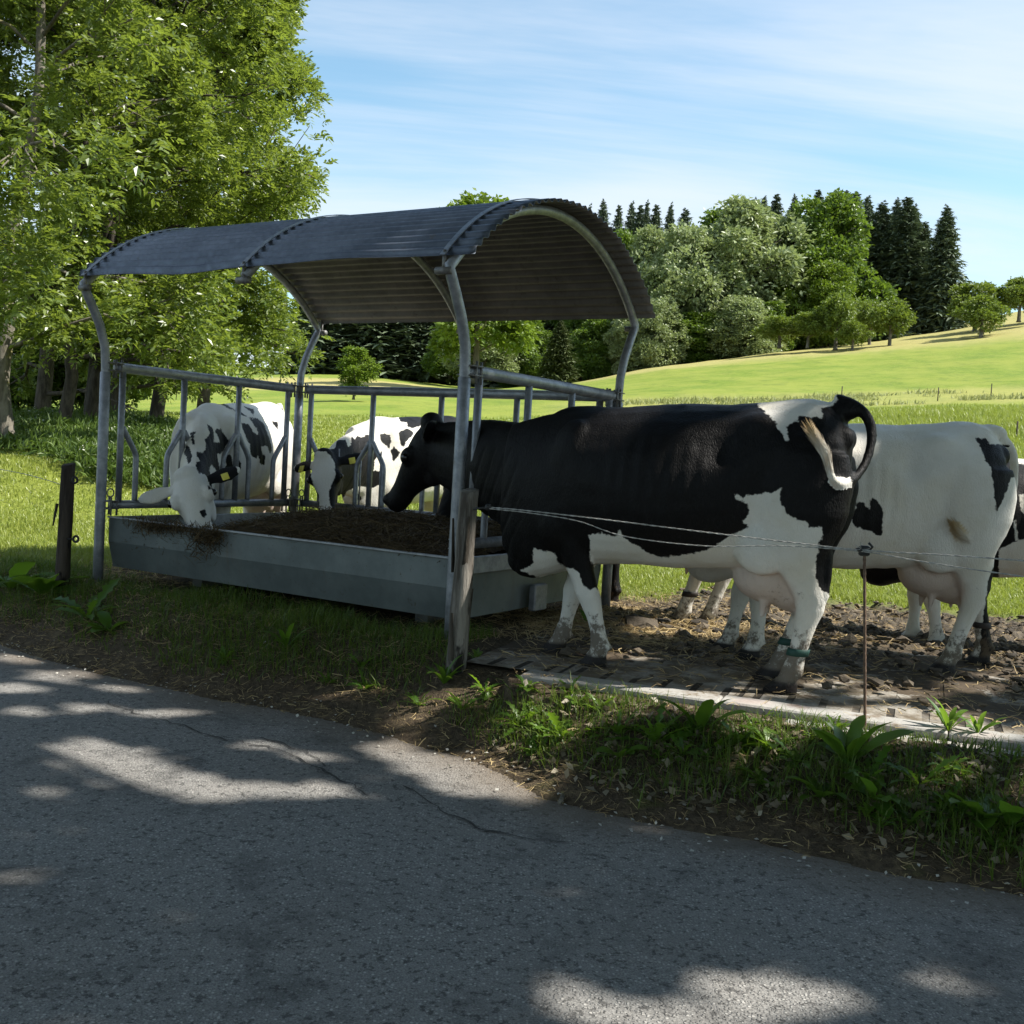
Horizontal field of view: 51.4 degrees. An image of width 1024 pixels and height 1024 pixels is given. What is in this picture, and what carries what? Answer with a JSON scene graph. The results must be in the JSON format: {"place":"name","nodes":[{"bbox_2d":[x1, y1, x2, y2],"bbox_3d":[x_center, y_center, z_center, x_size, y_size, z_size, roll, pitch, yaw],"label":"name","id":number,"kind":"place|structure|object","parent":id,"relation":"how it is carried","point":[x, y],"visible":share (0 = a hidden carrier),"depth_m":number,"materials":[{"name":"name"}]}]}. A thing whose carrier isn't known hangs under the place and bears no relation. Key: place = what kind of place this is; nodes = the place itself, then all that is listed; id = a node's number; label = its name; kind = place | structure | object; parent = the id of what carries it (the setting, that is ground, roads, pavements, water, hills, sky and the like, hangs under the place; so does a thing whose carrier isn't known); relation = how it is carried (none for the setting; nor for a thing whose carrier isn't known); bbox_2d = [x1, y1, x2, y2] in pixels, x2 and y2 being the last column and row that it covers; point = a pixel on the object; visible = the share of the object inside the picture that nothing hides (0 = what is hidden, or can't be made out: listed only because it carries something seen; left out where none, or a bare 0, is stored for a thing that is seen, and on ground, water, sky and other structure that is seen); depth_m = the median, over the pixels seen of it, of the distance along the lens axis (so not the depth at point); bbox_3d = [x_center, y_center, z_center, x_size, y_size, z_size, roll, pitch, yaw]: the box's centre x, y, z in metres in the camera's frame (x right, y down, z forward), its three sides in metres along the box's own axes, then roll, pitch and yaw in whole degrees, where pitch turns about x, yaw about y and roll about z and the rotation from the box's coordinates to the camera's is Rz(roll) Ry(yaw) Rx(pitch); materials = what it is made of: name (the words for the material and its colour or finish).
{"place":"outdoors","nodes":[
{"label":"outdoors","id":0,"kind":"place"},
{"bbox_2d":[0,644,1023,1023],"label":"road","id":1,"kind":"structure","parent":0,"point":[168,856],"depth_m":3.27,"materials":[{"name":"asphalt"}]},
{"bbox_2d":[1,616,1022,905],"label":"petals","id":2,"kind":"object","parent":1,"relation":"on","point":[527,778],"visible":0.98,"depth_m":4.19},
{"bbox_2d":[0,310,1023,895],"bbox_3d":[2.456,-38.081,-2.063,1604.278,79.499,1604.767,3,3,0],"label":"ground","id":3,"kind":"structure","parent":0,"point":[968,360],"depth_m":6.05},
{"bbox_2d":[0,562,54,587],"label":"weed plant","id":4,"kind":"object","parent":3,"relation":"on","point":[21,568],"visible":0.58,"depth_m":7.44,"materials":[{"name":"green plant"}]},
{"bbox_2d":[9,292,65,411],"bbox_3d":[-14.214,-4.910,30.790,3.114,4.218,3.404,1,4,-40],"label":"bush","id":5,"kind":"object","parent":3,"relation":"on","point":[19,402],"visible":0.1,"depth_m":30.55,"materials":[{"name":"green plant"}]},
{"bbox_2d":[7,574,88,593],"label":"weed plant","id":6,"kind":"object","parent":3,"relation":"on","point":[38,583],"visible":0.9,"depth_m":7.23,"materials":[{"name":"green plant"}]},
{"bbox_2d":[52,463,79,586],"bbox_3d":[-3.078,0.152,7.382,0.183,0.989,0.104,3,3,0],"label":"fence post","id":7,"kind":"object","parent":3,"relation":"on","point":[65,538],"visible":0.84,"depth_m":7.35,"materials":[{"name":"brown wood"}]},
{"bbox_2d":[26,349,109,411],"bbox_3d":[-13.535,-5.190,32.869,3.823,5.221,3.889,3,3,0],"label":"bush","id":8,"kind":"object","parent":3,"relation":"on","point":[79,401],"visible":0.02,"depth_m":32.61,"materials":[{"name":"green plant"}]},
{"bbox_2d":[47,577,123,620],"bbox_3d":[-2.708,0.554,6.787,0.463,0.262,0.621,2,3,-21],"label":"weed plant","id":9,"kind":"object","parent":3,"relation":"on","point":[94,602],"visible":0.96,"depth_m":6.82,"materials":[{"name":"green plant"}]},
{"bbox_2d":[0,404,177,490],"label":"undergrowth","id":10,"kind":"object","parent":3,"relation":"on","point":[51,434],"visible":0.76,"depth_m":15.51,"materials":[{"name":"green plant"}]},
{"bbox_2d":[82,611,131,635],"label":"weed plant","id":11,"kind":"object","parent":3,"relation":"on","point":[104,617],"visible":0.94,"depth_m":6.55,"materials":[{"name":"green plant"}]},
{"bbox_2d":[78,324,175,409],"bbox_3d":[-11.531,-5.146,31.760,3.061,4.184,3.346,1,4,-33],"label":"bush","id":12,"kind":"object","parent":3,"relation":"on","point":[137,395],"visible":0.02,"depth_m":31.68,"materials":[{"name":"green plant"}]},
{"bbox_2d":[0,0,261,437],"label":"ash tree","id":13,"kind":"object","parent":3,"relation":"on","point":[22,271],"visible":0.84,"depth_m":15.18,"materials":[{"name":"green plant"}]},
{"bbox_2d":[2,0,292,411],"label":"ash tree","id":14,"kind":"object","parent":3,"relation":"on","point":[44,393],"visible":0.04,"depth_m":26.78,"materials":[{"name":"green plant"}]},
{"bbox_2d":[0,0,323,417],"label":"ash tree","id":15,"kind":"object","parent":3,"relation":"on","point":[246,319],"visible":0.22,"depth_m":21.43,"materials":[{"name":"green plant"}]},
{"bbox_2d":[2,3,328,410],"bbox_3d":[-10.714,-11.894,29.506,10.489,18.956,10.617,3,3,0],"label":"ash tree","id":16,"kind":"object","parent":3,"relation":"on","point":[115,393],"visible":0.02,"depth_m":29.69,"materials":[{"name":"green plant"}]},
{"bbox_2d":[0,0,333,420],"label":"ash tree","id":17,"kind":"object","parent":3,"relation":"on","point":[66,406],"visible":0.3,"depth_m":18.44,"materials":[{"name":"green plant"}]},
{"bbox_2d":[0,0,337,412],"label":"ash tree","id":18,"kind":"object","parent":3,"relation":"on","point":[262,193],"visible":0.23,"depth_m":19.15,"materials":[{"name":"green plant"}]},
{"bbox_2d":[56,0,335,407],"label":"ash tree","id":19,"kind":"object","parent":3,"relation":"on","point":[313,84],"visible":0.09,"depth_m":26.90,"materials":[{"name":"green plant"}]},
{"bbox_2d":[138,402,292,527],"bbox_3d":[-2.417,-0.260,8.982,0.780,1.452,2.938,3,3,0],"label":"cow","id":20,"kind":"object","parent":3,"relation":"on","point":[198,476],"visible":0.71,"depth_m":8.57},
{"bbox_2d":[259,622,313,646],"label":"weed plant","id":21,"kind":"object","parent":3,"relation":"on","point":[285,640],"visible":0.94,"depth_m":6.01,"materials":[{"name":"green plant"}]},
{"bbox_2d":[252,308,365,374],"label":"spruce tree","id":22,"kind":"object","parent":3,"relation":"on","point":[322,346],"visible":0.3,"depth_m":121.93,"materials":[{"name":"green plant"}]},
{"bbox_2d":[335,345,384,399],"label":"young tree","id":23,"kind":"object","parent":3,"relation":"on","point":[350,361],"visible":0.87,"depth_m":57.21,"materials":[{"name":"green plant"}]},
{"bbox_2d":[78,198,655,640],"bbox_3d":[-1.035,-0.695,7.604,3.302,2.751,2.479,5,4,31],"label":"cattle feeder","id":24,"kind":"object","parent":3,"relation":"on","point":[526,258],"visible":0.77,"depth_m":7.37,"materials":[{"name":"metal"}]},
{"bbox_2d":[107,504,503,566],"bbox_3d":[-1.142,0.166,7.651,3.076,0.459,2.085,5,4,31],"label":"hay","id":25,"kind":"object","parent":24,"relation":"in","point":[411,531],"visible":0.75,"depth_m":7.01},
{"bbox_2d":[316,323,429,381],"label":"spruce tree","id":26,"kind":"object","parent":3,"relation":"on","point":[363,335],"visible":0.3,"depth_m":121.79,"materials":[{"name":"green plant"}]},
{"bbox_2d":[294,416,455,511],"bbox_3d":[-1.113,-0.247,10.167,0.684,1.447,3.025,5,3,26],"label":"cow","id":27,"kind":"object","parent":3,"relation":"on","point":[330,478],"visible":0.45,"depth_m":9.46},
{"bbox_2d":[360,322,457,383],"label":"spruce tree","id":28,"kind":"object","parent":3,"relation":"on","point":[407,335],"visible":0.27,"depth_m":122.08,"materials":[{"name":"green plant"}]},
{"bbox_2d":[404,322,455,384],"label":"spruce tree","id":29,"kind":"object","parent":3,"relation":"on","point":[444,379],"visible":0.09,"depth_m":123.21,"materials":[{"name":"green plant"}]},
{"bbox_2d":[419,323,458,379],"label":"broadleaf tree","id":30,"kind":"object","parent":3,"relation":"on","point":[434,363],"visible":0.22,"depth_m":116.09,"materials":[{"name":"green plant"}]},
{"bbox_2d":[425,654,463,683],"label":"weed plant","id":31,"kind":"object","parent":3,"relation":"on","point":[445,676],"visible":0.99,"depth_m":5.43,"materials":[{"name":"green plant"}]},
{"bbox_2d":[445,488,478,675],"bbox_3d":[-0.259,0.402,5.504,0.128,1.055,0.131,2,3,-18],"label":"fence post","id":32,"kind":"object","parent":3,"relation":"on","point":[462,557],"visible":0.88,"depth_m":5.47,"materials":[{"name":"brown wood"}]},
{"bbox_2d":[438,321,527,381],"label":"broadleaf tree","id":33,"kind":"object","parent":3,"relation":"on","point":[492,358],"visible":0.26,"depth_m":109.72,"materials":[{"name":"green plant"}]},
{"bbox_2d":[423,187,544,383],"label":"broadleaf tree","id":34,"kind":"object","parent":3,"relation":"on","point":[514,336],"visible":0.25,"depth_m":93.85,"materials":[{"name":"green plant"}]},
{"bbox_2d":[0,552,1023,887],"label":"verge grass","id":35,"kind":"structure","parent":3,"relation":"on","point":[294,612],"depth_m":4.95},
{"bbox_2d":[0,402,1023,617],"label":"grass","id":36,"kind":"structure","parent":3,"relation":"on","point":[1009,418],"depth_m":11.66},
{"bbox_2d":[0,549,1023,896],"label":"straw","id":37,"kind":"object","parent":3,"relation":"on","point":[578,623],"visible":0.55,"depth_m":6.27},
{"bbox_2d":[492,701,540,737],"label":"weed plant","id":38,"kind":"object","parent":3,"relation":"on","point":[512,706],"visible":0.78,"depth_m":4.92,"materials":[{"name":"green plant"}]},
{"bbox_2d":[497,320,552,387],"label":"broadleaf tree","id":39,"kind":"object","parent":3,"relation":"on","point":[531,366],"visible":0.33,"depth_m":113.42,"materials":[{"name":"green plant"}]},
{"bbox_2d":[536,320,582,382],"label":"spruce tree","id":40,"kind":"object","parent":3,"relation":"on","point":[556,363],"visible":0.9,"depth_m":104.53,"materials":[{"name":"green plant"}]},
{"bbox_2d":[532,711,601,737],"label":"weed plant","id":41,"kind":"object","parent":3,"relation":"on","point":[553,718],"visible":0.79,"depth_m":4.67,"materials":[{"name":"green plant"}]},
{"bbox_2d":[543,319,593,381],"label":"broadleaf tree","id":42,"kind":"object","parent":3,"relation":"on","point":[572,325],"visible":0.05,"depth_m":120.66,"materials":[{"name":"green plant"}]},
{"bbox_2d":[436,487,731,626],"bbox_3d":[0.618,-0.018,7.947,2.774,1.492,1.013,5,4,31],"label":"cow","id":43,"kind":"object","parent":3,"relation":"on","point":[690,592],"visible":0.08,"depth_m":7.25},
{"bbox_2d":[567,319,615,380],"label":"broadleaf tree","id":44,"kind":"object","parent":3,"relation":"on","point":[591,365],"visible":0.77,"depth_m":109.70,"materials":[{"name":"green plant"}]},
{"bbox_2d":[576,224,634,352],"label":"broadleaf tree","id":45,"kind":"object","parent":3,"relation":"on","point":[625,235],"visible":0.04,"depth_m":118.90,"materials":[{"name":"green plant"}]},
{"bbox_2d":[588,709,640,738],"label":"seedling","id":46,"kind":"object","parent":3,"relation":"on","point":[617,728],"visible":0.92,"depth_m":4.62,"materials":[{"name":"green plant"}]},
{"bbox_2d":[600,319,639,375],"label":"broadleaf tree","id":47,"kind":"object","parent":3,"relation":"on","point":[616,344],"visible":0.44,"depth_m":108.34,"materials":[{"name":"green plant"}]},
{"bbox_2d":[596,743,647,757],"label":"weed plant","id":48,"kind":"object","parent":3,"relation":"on","point":[622,752],"visible":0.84,"depth_m":4.46,"materials":[{"name":"green plant"}]},
{"bbox_2d":[630,205,647,239],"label":"spruce tree","id":49,"kind":"object","parent":3,"relation":"on","point":[640,219],"visible":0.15,"depth_m":137.82,"materials":[{"name":"green plant"}]},
{"bbox_2d":[597,701,696,743],"bbox_3d":[0.597,0.920,4.546,0.356,0.169,0.398,1,4,-37],"label":"weed plant","id":50,"kind":"object","parent":3,"relation":"on","point":[652,735],"visible":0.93,"depth_m":4.50,"materials":[{"name":"green plant"}]},
{"bbox_2d":[612,295,694,371],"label":"broadleaf tree","id":51,"kind":"object","parent":3,"relation":"on","point":[649,352],"visible":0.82,"depth_m":105.81,"materials":[{"name":"green plant"}]},
{"bbox_2d":[609,223,702,368],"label":"broadleaf tree","id":52,"kind":"object","parent":3,"relation":"on","point":[651,236],"visible":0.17,"depth_m":114.97,"materials":[{"name":"green plant"}]},
{"bbox_2d":[663,730,710,762],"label":"seedling","id":53,"kind":"object","parent":3,"relation":"on","point":[680,742],"visible":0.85,"depth_m":4.45,"materials":[{"name":"green plant"}]},
{"bbox_2d":[634,219,750,368],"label":"broadleaf tree","id":54,"kind":"object","parent":3,"relation":"on","point":[684,252],"visible":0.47,"depth_m":109.81,"materials":[{"name":"green plant"}]},
{"bbox_2d":[651,310,737,363],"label":"broadleaf tree","id":55,"kind":"object","parent":3,"relation":"on","point":[692,320],"visible":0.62,"depth_m":106.94,"materials":[{"name":"green plant"}]},
{"bbox_2d":[659,698,746,730],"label":"weed plant","id":56,"kind":"object","parent":3,"relation":"on","point":[706,708],"visible":0.93,"depth_m":4.54,"materials":[{"name":"green plant"}]},
{"bbox_2d":[698,206,724,230],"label":"broadleaf tree","id":57,"kind":"object","parent":3,"relation":"on","point":[709,218],"visible":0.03,"depth_m":121.13,"materials":[{"name":"green plant"}]},
{"bbox_2d":[702,294,787,359],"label":"broadleaf tree","id":58,"kind":"object","parent":3,"relation":"on","point":[745,315],"visible":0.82,"depth_m":105.17,"materials":[{"name":"green plant"}]},
{"bbox_2d":[467,617,1023,734],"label":"paved stand","id":59,"kind":"object","parent":3,"relation":"on","point":[724,689],"visible":0.5,"depth_m":5.52,"materials":[{"name":"concrete"}]},
{"bbox_2d":[383,394,876,695],"bbox_3d":[0.391,0.059,5.876,3.029,1.475,0.832,6,4,35],"label":"cow","id":60,"kind":"object","parent":59,"relation":"on","point":[786,470],"visible":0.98,"depth_m":5.26},
{"bbox_2d":[687,421,1018,672],"bbox_3d":[1.591,0.140,6.122,2.563,1.427,0.668,3,3,2],"label":"cow","id":61,"kind":"object","parent":59,"relation":"on","point":[949,488],"visible":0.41,"depth_m":5.86},
{"bbox_2d":[677,194,816,353],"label":"broadleaf tree","id":62,"kind":"object","parent":3,"relation":"on","point":[741,221],"visible":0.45,"depth_m":110.91,"materials":[{"name":"green plant"}]},
{"bbox_2d":[488,667,1023,872],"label":"weeds","id":63,"kind":"object","parent":3,"relation":"on","point":[776,804],"visible":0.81,"depth_m":4.24,"materials":[{"name":"green plant"}]},
{"bbox_2d":[738,725,797,750],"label":"weed plant","id":64,"kind":"object","parent":3,"relation":"on","point":[772,744],"visible":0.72,"depth_m":4.46,"materials":[{"name":"green plant"}]},
{"bbox_2d":[520,670,1023,756],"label":"kerb","id":65,"kind":"structure","parent":3,"relation":"on","point":[939,730],"depth_m":4.82,"materials":[{"name":"concrete"}]},
{"bbox_2d":[958,711,1006,732],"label":"weed plant","id":66,"kind":"object","parent":65,"relation":"on","point":[977,725],"visible":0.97,"depth_m":4.54,"materials":[{"name":"green plant"}]},
{"bbox_2d":[751,299,796,351],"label":"broadleaf tree","id":67,"kind":"object","parent":3,"relation":"on","point":[779,306],"visible":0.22,"depth_m":107.97,"materials":[{"name":"green plant"}]},
{"bbox_2d":[750,314,805,348],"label":"orchard tree","id":68,"kind":"object","parent":3,"relation":"on","point":[774,327],"visible":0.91,"depth_m":97.91,"materials":[{"name":"green plant"}]},
{"bbox_2d":[746,210,832,350],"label":"broadleaf tree","id":69,"kind":"object","parent":3,"relation":"on","point":[778,233],"visible":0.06,"depth_m":116.43,"materials":[{"name":"green plant"}]},
{"bbox_2d":[559,586,1023,711],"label":"mud clods","id":70,"kind":"object","parent":3,"relation":"on","point":[636,620],"visible":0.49,"depth_m":6.62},
{"bbox_2d":[766,247,825,350],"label":"broadleaf tree","id":71,"kind":"object","parent":3,"relation":"on","point":[795,304],"visible":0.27,"depth_m":111.43,"materials":[{"name":"green plant"}]},
{"bbox_2d":[789,311,827,348],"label":"orchard tree","id":72,"kind":"object","parent":3,"relation":"on","point":[808,322],"visible":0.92,"depth_m":96.31,"materials":[{"name":"green plant"}]},
{"bbox_2d":[603,386,1023,406],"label":"tall grass","id":73,"kind":"structure","parent":3,"relation":"on","point":[735,401],"depth_m":47.23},
{"bbox_2d":[786,774,846,799],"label":"weed plant","id":74,"kind":"object","parent":3,"relation":"on","point":[819,793],"visible":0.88,"depth_m":4.07,"materials":[{"name":"green plant"}]},
{"bbox_2d":[797,259,877,347],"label":"broadleaf tree","id":75,"kind":"object","parent":3,"relation":"on","point":[826,274],"visible":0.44,"depth_m":109.66,"materials":[{"name":"green plant"}]},
{"bbox_2d":[813,290,865,349],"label":"orchard tree","id":76,"kind":"object","parent":3,"relation":"on","point":[837,309],"visible":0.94,"depth_m":95.16,"materials":[{"name":"green plant"}]},
{"bbox_2d":[781,187,900,350],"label":"broadleaf tree","id":77,"kind":"object","parent":3,"relation":"on","point":[834,218],"visible":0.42,"depth_m":114.32,"materials":[{"name":"green plant"}]},
{"bbox_2d":[830,320,876,350],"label":"orchard tree","id":78,"kind":"object","parent":3,"relation":"on","point":[853,330],"visible":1,"depth_m":93.47,"materials":[{"name":"green plant"}]},
{"bbox_2d":[811,715,914,760],"bbox_3d":[1.389,0.901,4.262,0.427,0.220,0.339,4,3,8],"label":"weed plant","id":79,"kind":"object","parent":3,"relation":"on","point":[856,740],"visible":0.93,"depth_m":4.25,"materials":[{"name":"green plant"}]},
{"bbox_2d":[853,542,873,730],"bbox_3d":[1.496,0.585,4.587,0.127,0.920,0.055,2,3,-18],"label":"metal stake","id":80,"kind":"object","parent":3,"relation":"on","point":[859,550],"visible":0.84,"depth_m":4.57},
{"bbox_2d":[490,508,1023,576],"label":"fence wire","id":81,"kind":"object","parent":80,"relation":"attached to","point":[765,545],"visible":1,"depth_m":4.77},
{"bbox_2d":[491,507,1023,561],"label":"fence wire","id":82,"kind":"object","parent":80,"relation":"attached to","point":[763,539],"visible":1,"depth_m":4.78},
{"bbox_2d":[833,744,898,787],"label":"weed plant","id":83,"kind":"object","parent":3,"relation":"on","point":[882,754],"visible":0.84,"depth_m":4.18,"materials":[{"name":"green plant"}]},
{"bbox_2d":[853,300,883,344],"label":"orchard tree","id":84,"kind":"object","parent":3,"relation":"on","point":[867,305],"visible":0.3,"depth_m":102.31,"materials":[{"name":"green plant"}]},
{"bbox_2d":[837,772,911,816],"bbox_3d":[1.389,1.048,4.018,0.235,0.139,0.331,3,3,0],"label":"weed plant","id":85,"kind":"object","parent":3,"relation":"on","point":[870,786],"visible":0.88,"depth_m":4.00,"materials":[{"name":"green plant"}]},
{"bbox_2d":[861,200,906,294],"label":"spruce tree","id":86,"kind":"object","parent":3,"relation":"on","point":[880,235],"visible":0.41,"depth_m":127.39,"materials":[{"name":"green plant"}]},
{"bbox_2d":[866,298,917,345],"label":"orchard tree","id":87,"kind":"object","parent":3,"relation":"on","point":[887,316],"visible":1,"depth_m":95.45,"materials":[{"name":"green plant"}]},
{"bbox_2d":[870,197,929,336],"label":"spruce tree","id":88,"kind":"object","parent":3,"relation":"on","point":[907,246],"visible":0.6,"depth_m":125.28,"materials":[{"name":"green plant"}]},
{"bbox_2d":[885,792,933,824],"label":"seedling","id":89,"kind":"object","parent":3,"relation":"on","point":[906,818],"visible":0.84,"depth_m":3.90,"materials":[{"name":"green plant"}]},
{"bbox_2d":[877,755,963,786],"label":"weed plant","id":90,"kind":"object","parent":3,"relation":"on","point":[945,762],"visible":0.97,"depth_m":4.08,"materials":[{"name":"green plant"}]},
{"bbox_2d":[915,222,932,292],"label":"spruce tree","id":91,"kind":"object","parent":3,"relation":"on","point":[926,232],"visible":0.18,"depth_m":127.78,"materials":[{"name":"green plant"}]},
{"bbox_2d":[902,204,973,336],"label":"spruce tree","id":92,"kind":"object","parent":3,"relation":"on","point":[943,274],"visible":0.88,"depth_m":121.52,"materials":[{"name":"green plant"}]},
{"bbox_2d":[859,459,1023,644],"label":"cow","id":93,"kind":"object","parent":3,"relation":"on","point":[1011,546],"visible":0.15,"depth_m":7.07},
{"bbox_2d":[926,696,970,730],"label":"weed plant","id":94,"kind":"object","parent":3,"relation":"on","point":[946,720],"visible":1,"depth_m":4.61,"materials":[{"name":"green plant"}]},
{"bbox_2d":[925,789,989,834],"bbox_3d":[1.630,1.102,3.930,0.226,0.096,0.202,-3,9,-18],"label":"seedling","id":95,"kind":"object","parent":3,"relation":"on","point":[954,806],"visible":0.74,"depth_m":3.93,"materials":[{"name":"green plant"}]},
{"bbox_2d":[946,280,1004,331],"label":"orchard tree","id":96,"kind":"object","parent":3,"relation":"on","point":[963,292],"visible":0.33,"depth_m":104.02,"materials":[{"name":"green plant"}]},
{"bbox_2d":[946,293,1014,337],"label":"orchard tree","id":97,"kind":"object","parent":3,"relation":"on","point":[989,309],"visible":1,"depth_m":94.43,"materials":[{"name":"green plant"}]},
{"bbox_2d":[945,792,1020,829],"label":"weed plant","id":98,"kind":"object","parent":3,"relation":"on","point":[976,807],"visible":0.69,"depth_m":3.86,"materials":[{"name":"green plant"}]},
{"bbox_2d":[965,794,1023,833],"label":"weed plant","id":99,"kind":"object","parent":3,"relation":"on","point":[1004,806],"visible":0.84,"depth_m":3.84,"materials":[{"name":"green plant"}]},
{"bbox_2d":[994,275,1023,321],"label":"orchard tree","id":100,"kind":"object","parent":3,"relation":"on","point":[1013,295],"visible":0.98,"depth_m":102.23,"materials":[{"name":"green plant"}]},
{"bbox_2d":[0,0,1023,366],"label":"sky","id":101,"kind":"structure","parent":0,"point":[694,105],"materials":[{"name":"blue"}]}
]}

